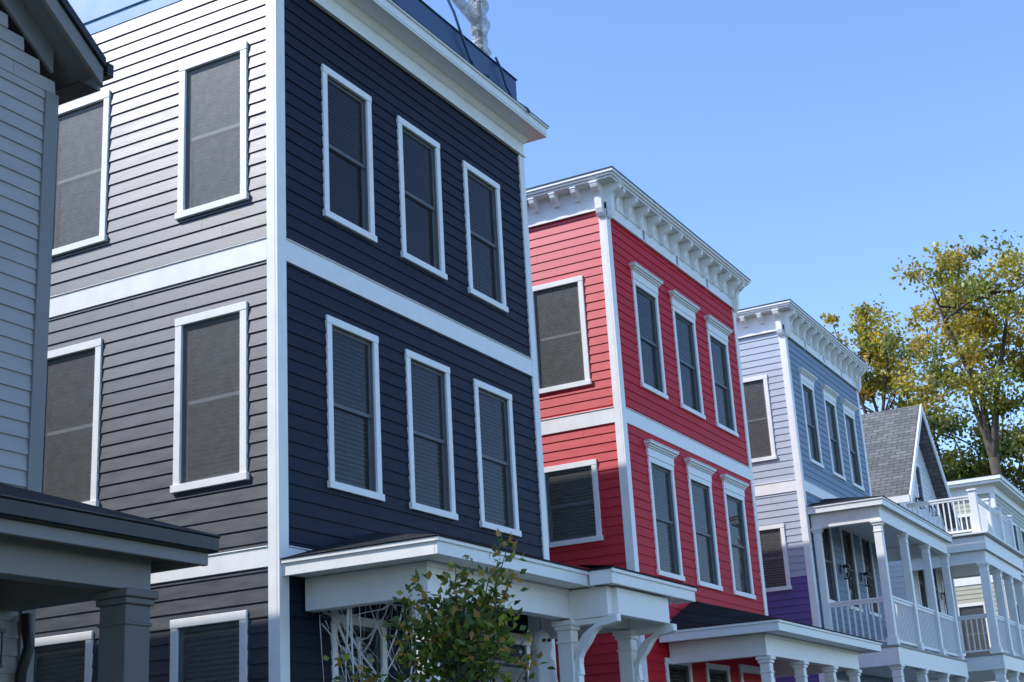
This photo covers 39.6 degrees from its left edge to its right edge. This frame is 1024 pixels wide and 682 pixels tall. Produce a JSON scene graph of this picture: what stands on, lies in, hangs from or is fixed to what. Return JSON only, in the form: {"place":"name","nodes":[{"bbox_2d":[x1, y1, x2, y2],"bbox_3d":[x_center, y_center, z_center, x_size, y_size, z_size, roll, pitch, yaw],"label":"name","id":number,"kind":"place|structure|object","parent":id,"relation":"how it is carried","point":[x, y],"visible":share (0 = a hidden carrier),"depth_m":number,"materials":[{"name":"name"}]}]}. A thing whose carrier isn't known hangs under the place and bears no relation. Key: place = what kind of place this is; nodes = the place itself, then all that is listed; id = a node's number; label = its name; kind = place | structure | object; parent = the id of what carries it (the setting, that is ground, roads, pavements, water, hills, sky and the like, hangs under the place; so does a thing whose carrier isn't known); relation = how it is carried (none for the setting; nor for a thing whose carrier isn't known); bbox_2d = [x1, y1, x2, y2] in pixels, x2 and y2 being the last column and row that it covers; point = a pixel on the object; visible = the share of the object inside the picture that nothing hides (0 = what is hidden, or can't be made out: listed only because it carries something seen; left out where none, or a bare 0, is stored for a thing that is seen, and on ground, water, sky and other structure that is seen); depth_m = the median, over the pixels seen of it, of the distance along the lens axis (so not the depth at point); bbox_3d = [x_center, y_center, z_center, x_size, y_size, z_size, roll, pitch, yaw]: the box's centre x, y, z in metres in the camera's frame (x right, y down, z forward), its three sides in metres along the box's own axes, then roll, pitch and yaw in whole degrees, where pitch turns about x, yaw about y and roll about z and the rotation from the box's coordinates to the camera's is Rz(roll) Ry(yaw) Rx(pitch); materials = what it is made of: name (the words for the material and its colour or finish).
{"place":"outdoors","nodes":[
{"label":"outdoors","id":0,"kind":"place"},
{"bbox_2d":[92,587,158,681],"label":"porch posts","id":1,"kind":"object","parent":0,"point":[124,625],"visible":1,"depth_m":9.56,"materials":[{"name":"grey wood"}]},
{"bbox_2d":[151,558,166,563],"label":"porch ceiling","id":2,"kind":"structure","parent":0,"point":[153,560],"depth_m":10.12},
{"bbox_2d":[291,554,686,601],"bbox_3d":[0.096,4.073,14.636,1.955,3.030,5.360,-12,-20,26],"label":"gutter","id":3,"kind":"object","parent":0,"point":[437,558],"depth_m":13.37,"materials":[{"name":"white metal"}]},
{"bbox_2d":[409,595,676,681],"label":"porch posts","id":4,"kind":"object","parent":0,"point":[572,650],"visible":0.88,"depth_m":15.23,"materials":[{"name":"white wood"}]},
{"bbox_2d":[422,0,1023,491],"label":"sky","id":5,"kind":"structure","parent":0,"point":[815,146],"materials":[{"name":"blue"}]},
{"bbox_2d":[667,630,872,652],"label":"porch ceiling","id":6,"kind":"structure","parent":0,"point":[810,639],"depth_m":21.70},
{"bbox_2d":[755,655,861,681],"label":"porch posts","id":7,"kind":"object","parent":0,"point":[766,662],"visible":1,"depth_m":21.76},
{"bbox_2d":[810,504,956,680],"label":"porch ceiling","id":8,"kind":"structure","parent":0,"point":[865,531],"depth_m":31.25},
{"bbox_2d":[810,519,968,681],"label":"porch posts","id":9,"kind":"object","parent":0,"point":[892,638],"visible":0.89,"depth_m":29.40,"materials":[{"name":"white wood"}]},
{"bbox_2d":[829,596,958,656],"bbox_3d":[8.420,7.653,30.170,1.225,3.860,6.120,-12,-20,26],"label":"porch railing","id":10,"kind":"object","parent":9,"relation":"attached to","point":[904,621],"visible":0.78,"depth_m":29.04,"materials":[{"name":"white wood"}]},
{"bbox_2d":[881,644,966,661],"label":"porch floor","id":11,"kind":"structure","parent":0,"point":[915,649],"depth_m":29.04,"materials":[{"name":"white wood"}]},
{"bbox_2d":[807,496,968,681],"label":"porch fascia and beam","id":12,"kind":"structure","parent":11,"relation":"on","point":[897,655],"depth_m":28.88,"materials":[{"name":"white wood"}]},
{"bbox_2d":[808,495,952,535],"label":"porch shingle roof","id":13,"kind":"structure","parent":12,"relation":"on","point":[829,501],"depth_m":29.16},
{"bbox_2d":[935,549,1023,681],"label":"porch ceiling","id":14,"kind":"structure","parent":0,"point":[963,571],"depth_m":38.66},
{"bbox_2d":[952,533,1023,659],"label":"porch floor","id":15,"kind":"structure","parent":0,"point":[986,535],"depth_m":35.42,"materials":[{"name":"grey wood"}]},
{"bbox_2d":[911,531,1023,681],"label":"porch fascia and beam","id":16,"kind":"structure","parent":15,"relation":"on","point":[966,551],"depth_m":35.55,"materials":[{"name":"white wood"}]},
{"bbox_2d":[958,517,1023,655],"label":"window sashes","id":17,"kind":"object","parent":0,"point":[986,632],"depth_m":43.02,"materials":[{"name":"white wood"}]},
{"bbox_2d":[966,488,1023,681],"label":"porch posts","id":18,"kind":"object","parent":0,"point":[996,647],"visible":0.85,"depth_m":36.37,"materials":[{"name":"white wood"}]},
{"bbox_2d":[906,495,1023,656],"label":"porch railing","id":19,"kind":"object","parent":18,"relation":"attached to","point":[985,527],"visible":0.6,"depth_m":36.09,"materials":[{"name":"white wood"}]},
{"label":"ground","id":20,"kind":"structure","parent":0,"visible":0},
{"bbox_2d":[322,528,555,681],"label":"young street tree","id":21,"kind":"object","parent":20,"relation":"on","point":[451,642],"visible":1,"depth_m":10.48,"materials":[{"name":"green plant"}]},
{"bbox_2d":[819,294,938,413],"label":"deciduous tree","id":22,"kind":"object","parent":20,"relation":"on","point":[883,365],"visible":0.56,"depth_m":66.57,"materials":[{"name":"green plant"}]},
{"bbox_2d":[868,229,1023,474],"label":"deciduous tree","id":23,"kind":"object","parent":20,"relation":"on","point":[966,328],"visible":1,"depth_m":60.02,"materials":[{"name":"green plant"}]},
{"bbox_2d":[886,394,1023,492],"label":"deciduous tree","id":24,"kind":"object","parent":20,"relation":"on","point":[1010,444],"visible":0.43,"depth_m":69.00,"materials":[{"name":"green plant"}]},
{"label":"foundation","id":25,"kind":"object","parent":20,"relation":"on","visible":0},
{"bbox_2d":[947,474,1023,681],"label":"trim","id":26,"kind":"structure","parent":25,"relation":"on","point":[1005,490],"depth_m":43.76,"materials":[{"name":"white paint"}]},
{"bbox_2d":[947,473,1023,493],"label":"flat roof","id":27,"kind":"structure","parent":26,"relation":"on","point":[987,475],"depth_m":43.76,"materials":[{"name":"black metal"}]},
{"bbox_2d":[953,519,1017,655],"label":"interior","id":28,"kind":"object","parent":25,"relation":"on","point":[973,620],"depth_m":43.32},
{"bbox_2d":[954,493,1023,617],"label":"siding walls","id":29,"kind":"structure","parent":25,"relation":"on","point":[964,595],"depth_m":43.66,"materials":[{"name":"beige paint"}]},
{"bbox_2d":[959,517,1023,649],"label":"window jambs","id":30,"kind":"structure","parent":29,"relation":"attached to","point":[1021,571],"depth_m":45.98,"materials":[{"name":"white wood"}]},
{"bbox_2d":[951,518,989,654],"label":"side window blinds","id":31,"kind":"object","parent":30,"relation":"attached to","point":[971,643],"visible":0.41,"depth_m":42.97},
{"bbox_3d":[-9.722,4.985,9.495,10.980,0.700,6.160,-12,-20,26],"label":"foundation","id":32,"kind":"object","parent":20,"relation":"on","visible":0},
{"bbox_2d":[0,11,54,681],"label":"siding walls","id":33,"kind":"structure","parent":32,"relation":"on","point":[24,84],"depth_m":11.11,"materials":[{"name":"grey paint"}]},
{"bbox_2d":[0,628,5,667],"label":"wall lanterns","id":34,"kind":"object","parent":33,"relation":"attached to","point":[2,631],"depth_m":9.97,"materials":[{"name":"black metal"}]},
{"bbox_2d":[0,0,102,681],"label":"rake and corner trim","id":35,"kind":"object","parent":33,"relation":"attached to","point":[56,46],"visible":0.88,"depth_m":11.57,"materials":[{"name":"grey paint"}]},
{"bbox_2d":[15,613,34,681],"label":"downspout","id":36,"kind":"object","parent":35,"relation":"attached to","point":[28,646],"visible":1,"depth_m":10.26,"materials":[{"name":"black metal"}]},
{"bbox_2d":[55,0,113,104],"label":"black gutters and roof edge","id":37,"kind":"object","parent":35,"relation":"attached to","point":[73,91],"visible":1,"depth_m":11.87,"materials":[{"name":"metal"}]},
{"bbox_3d":[-5.919,7.201,17.223,11.960,0.700,5.520,-12,-20,26],"label":"foundation","id":38,"kind":"object","parent":20,"relation":"on","visible":0},
{"bbox_2d":[42,6,495,681],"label":"interior","id":39,"kind":"object","parent":38,"relation":"on","point":[342,186],"depth_m":15.81,"materials":[{"name":"grey"}]},
{"bbox_2d":[35,0,523,681],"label":"side siding walls","id":40,"kind":"structure","parent":38,"relation":"on","point":[145,230],"depth_m":14.72,"materials":[{"name":"grey wood"}]},
{"bbox_2d":[68,0,182,34],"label":"side parapet flashing","id":41,"kind":"object","parent":40,"relation":"on","point":[96,16],"depth_m":16.26,"materials":[{"name":"white metal"}]},
{"bbox_2d":[35,0,556,681],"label":"trim","id":42,"kind":"structure","parent":38,"relation":"on","point":[411,46],"depth_m":15.13,"materials":[{"name":"white paint"}]},
{"bbox_2d":[195,0,548,126],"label":"flat roof","id":43,"kind":"structure","parent":42,"relation":"on","point":[463,58],"depth_m":18.00,"materials":[{"name":"black metal"}]},
{"bbox_2d":[393,0,516,99],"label":"roof railing","id":44,"kind":"object","parent":43,"relation":"on","point":[433,21],"visible":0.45,"depth_m":18.52,"materials":[{"name":"black metal"}]},
{"bbox_2d":[447,0,530,112],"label":"plastic wrapped roof pole","id":45,"kind":"object","parent":43,"relation":"on","point":[474,12],"visible":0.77,"depth_m":19.43,"materials":[{"name":"plastic"}]},
{"bbox_2d":[284,0,542,681],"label":"siding walls","id":46,"kind":"structure","parent":38,"relation":"on","point":[321,514],"depth_m":15.85,"materials":[{"name":"blue paint"}]},
{"bbox_2d":[35,53,513,681],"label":"window jambs","id":47,"kind":"structure","parent":46,"relation":"attached to","point":[359,223],"depth_m":16.13,"materials":[{"name":"white wood"}]},
{"bbox_2d":[37,61,239,681],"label":"side window blinds","id":48,"kind":"object","parent":47,"relation":"attached to","point":[188,633],"visible":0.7,"depth_m":14.51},
{"bbox_2d":[33,54,510,681],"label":"window sashes","id":49,"kind":"object","parent":47,"relation":"attached to","point":[233,316],"depth_m":15.33,"materials":[{"name":"wood"}]},
{"bbox_2d":[329,87,507,681],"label":"front window blinds","id":50,"kind":"object","parent":47,"relation":"attached to","point":[356,632],"visible":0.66,"depth_m":16.05,"materials":[{"name":"grey fabric"}]},
{"bbox_2d":[489,660,526,681],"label":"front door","id":51,"kind":"structure","parent":46,"relation":"attached to","point":[515,675],"depth_m":16.77,"materials":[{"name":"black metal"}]},
{"bbox_3d":[-1.873,9.231,24.405,11.960,0.700,5.760,-12,-20,26],"label":"foundation","id":52,"kind":"object","parent":20,"relation":"on","visible":0},
{"bbox_2d":[534,255,726,681],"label":"interior","id":53,"kind":"object","parent":52,"relation":"on","point":[699,537],"depth_m":22.80,"materials":[{"name":"grey"}]},
{"bbox_2d":[528,211,750,681],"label":"side siding walls","id":54,"kind":"structure","parent":52,"relation":"on","point":[570,247],"depth_m":21.67,"materials":[{"name":"red wood"}]},
{"bbox_2d":[526,167,775,681],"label":"trim","id":55,"kind":"structure","parent":52,"relation":"on","point":[607,194],"depth_m":22.74,"materials":[{"name":"white paint"}]},
{"bbox_2d":[526,166,750,280],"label":"flat roof","id":56,"kind":"structure","parent":55,"relation":"on","point":[647,196],"depth_m":22.97,"materials":[{"name":"black metal"}]},
{"bbox_2d":[610,219,763,681],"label":"siding walls","id":57,"kind":"structure","parent":52,"relation":"on","point":[628,247],"depth_m":23.36,"materials":[{"name":"red paint"}]},
{"bbox_2d":[534,282,750,681],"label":"window jambs","id":58,"kind":"structure","parent":57,"relation":"attached to","point":[693,406],"depth_m":23.79,"materials":[{"name":"white wood"}]},
{"bbox_2d":[537,287,595,539],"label":"side window blinds","id":59,"kind":"object","parent":58,"relation":"attached to","point":[558,384],"visible":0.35,"depth_m":21.97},
{"bbox_2d":[534,283,748,681],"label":"window sashes","id":60,"kind":"object","parent":58,"relation":"attached to","point":[550,507],"depth_m":22.49,"materials":[{"name":"white wood"}]},
{"bbox_2d":[637,294,744,681],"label":"front window blinds","id":61,"kind":"object","parent":58,"relation":"attached to","point":[694,512],"visible":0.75,"depth_m":23.01,"materials":[{"name":"grey plastic"}]},
{"bbox_3d":[2.373,11.361,31.943,11.960,0.700,5.600,-12,-20,26],"label":"foundation","id":62,"kind":"object","parent":20,"relation":"on","visible":0},
{"bbox_2d":[743,374,861,680],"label":"interior","id":63,"kind":"object","parent":62,"relation":"on","point":[766,454],"depth_m":30.17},
{"bbox_2d":[738,331,877,609],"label":"side siding walls","id":64,"kind":"structure","parent":62,"relation":"on","point":[760,354],"depth_m":29.41,"materials":[{"name":"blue wood"}]},
{"bbox_2d":[766,576,818,681],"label":"side siding","id":65,"kind":"object","parent":64,"relation":"attached to","point":[794,605],"visible":0.09,"depth_m":28.49,"materials":[{"name":"purple paint"}]},
{"bbox_2d":[735,300,881,681],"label":"trim","id":66,"kind":"structure","parent":62,"relation":"on","point":[790,319],"depth_m":30.19,"materials":[{"name":"white paint"}]},
{"bbox_2d":[738,299,868,365],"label":"flat roof","id":67,"kind":"structure","parent":66,"relation":"on","point":[809,316],"depth_m":30.81,"materials":[{"name":"black metal"}]},
{"bbox_2d":[787,337,892,681],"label":"siding walls","id":68,"kind":"structure","parent":62,"relation":"on","point":[799,356],"depth_m":31.20,"materials":[{"name":"blue wood"}]},
{"bbox_2d":[747,380,877,612],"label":"window jambs","id":69,"kind":"structure","parent":68,"relation":"attached to","point":[831,425],"depth_m":31.59,"materials":[{"name":"white wood"}]},
{"bbox_2d":[743,383,784,586],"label":"side window blinds","id":70,"kind":"object","parent":69,"relation":"attached to","point":[776,532],"visible":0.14,"depth_m":29.67,"materials":[{"name":"grey plastic"}]},
{"bbox_2d":[743,380,875,612],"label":"window sashes","id":71,"kind":"object","parent":69,"relation":"attached to","point":[835,441],"depth_m":30.74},
{"bbox_2d":[805,394,873,610],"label":"front window blinds","id":72,"kind":"object","parent":69,"relation":"attached to","point":[842,534],"visible":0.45,"depth_m":31.35,"materials":[{"name":"grey plastic"}]},
{"bbox_2d":[840,564,871,586],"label":"wall lanterns","id":73,"kind":"object","parent":68,"relation":"attached to","point":[844,566],"depth_m":30.26,"materials":[{"name":"black metal"}]},
{"bbox_3d":[7.693,13.090,38.410,8.980,0.700,5.360,-12,-20,26],"label":"foundation","id":74,"kind":"object","parent":20,"relation":"on","visible":0},
{"bbox_2d":[888,446,961,681],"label":"siding walls","id":75,"kind":"structure","parent":74,"relation":"on","point":[897,579],"depth_m":38.46,"materials":[{"name":"white paint"}]},
{"bbox_2d":[861,405,957,528],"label":"shingle roof","id":76,"kind":"structure","parent":75,"relation":"on","point":[890,437],"depth_m":38.72,"materials":[{"name":"grey"}]},
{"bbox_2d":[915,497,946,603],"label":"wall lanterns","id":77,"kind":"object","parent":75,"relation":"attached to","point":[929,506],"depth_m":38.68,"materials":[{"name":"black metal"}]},
{"bbox_2d":[916,467,947,613],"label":"window jambs","id":78,"kind":"structure","parent":75,"relation":"attached to","point":[920,578],"depth_m":38.45,"materials":[{"name":"white wood"}]},
{"bbox_2d":[916,467,938,610],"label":"window sashes","id":79,"kind":"object","parent":78,"relation":"in","point":[919,486],"depth_m":38.43,"materials":[{"name":"white wood"}]},
{"bbox_2d":[888,404,964,655],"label":"trim","id":80,"kind":"structure","parent":74,"relation":"on","point":[899,500],"depth_m":38.76,"materials":[{"name":"white paint"}]},
{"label":"porch floor","id":81,"kind":"structure","parent":20,"relation":"on","visible":0},
{"bbox_2d":[281,536,696,638],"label":"porch fascia and beam","id":82,"kind":"structure","parent":81,"relation":"on","point":[546,605],"depth_m":13.70,"materials":[{"name":"white wood"}]},
{"bbox_2d":[319,602,475,681],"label":"cobweb decoration","id":83,"kind":"object","parent":82,"relation":"attached to","point":[335,614],"visible":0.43,"depth_m":13.60,"materials":[{"name":"white fabric"}]},
{"bbox_2d":[280,533,697,587],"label":"porch shingle roof","id":84,"kind":"structure","parent":82,"relation":"on","point":[372,538],"depth_m":13.56,"materials":[{"name":"grey"}]},
{"bbox_2d":[528,620,557,681],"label":"hanging ghost decoration","id":85,"kind":"object","parent":82,"relation":"hanging from","point":[541,640],"visible":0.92,"depth_m":15.43,"materials":[{"name":"white fabric"}]},
{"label":"porch floor","id":86,"kind":"structure","parent":0,"visible":0},
{"bbox_2d":[659,619,881,676],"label":"porch fascia and beam","id":87,"kind":"structure","parent":86,"relation":"on","point":[785,651],"depth_m":20.91,"materials":[{"name":"white wood"}]},
{"bbox_2d":[670,601,882,642],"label":"porch shingle roof","id":88,"kind":"structure","parent":87,"relation":"on","point":[695,614],"depth_m":21.04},
{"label":"porch floor","id":89,"kind":"structure","parent":0,"visible":0},
{"bbox_2d":[0,518,207,611],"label":"porch fascia and beam","id":90,"kind":"structure","parent":89,"relation":"on","point":[43,566],"depth_m":9.38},
{"bbox_2d":[0,483,201,531],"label":"porch shingle roof","id":91,"kind":"structure","parent":90,"relation":"on","point":[5,489],"depth_m":9.52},
{"bbox_2d":[0,494,220,553],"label":"porch gutter","id":92,"kind":"object","parent":90,"relation":"attached to","point":[45,513],"visible":0.69,"depth_m":9.15,"materials":[{"name":"grey metal"}]}
]}

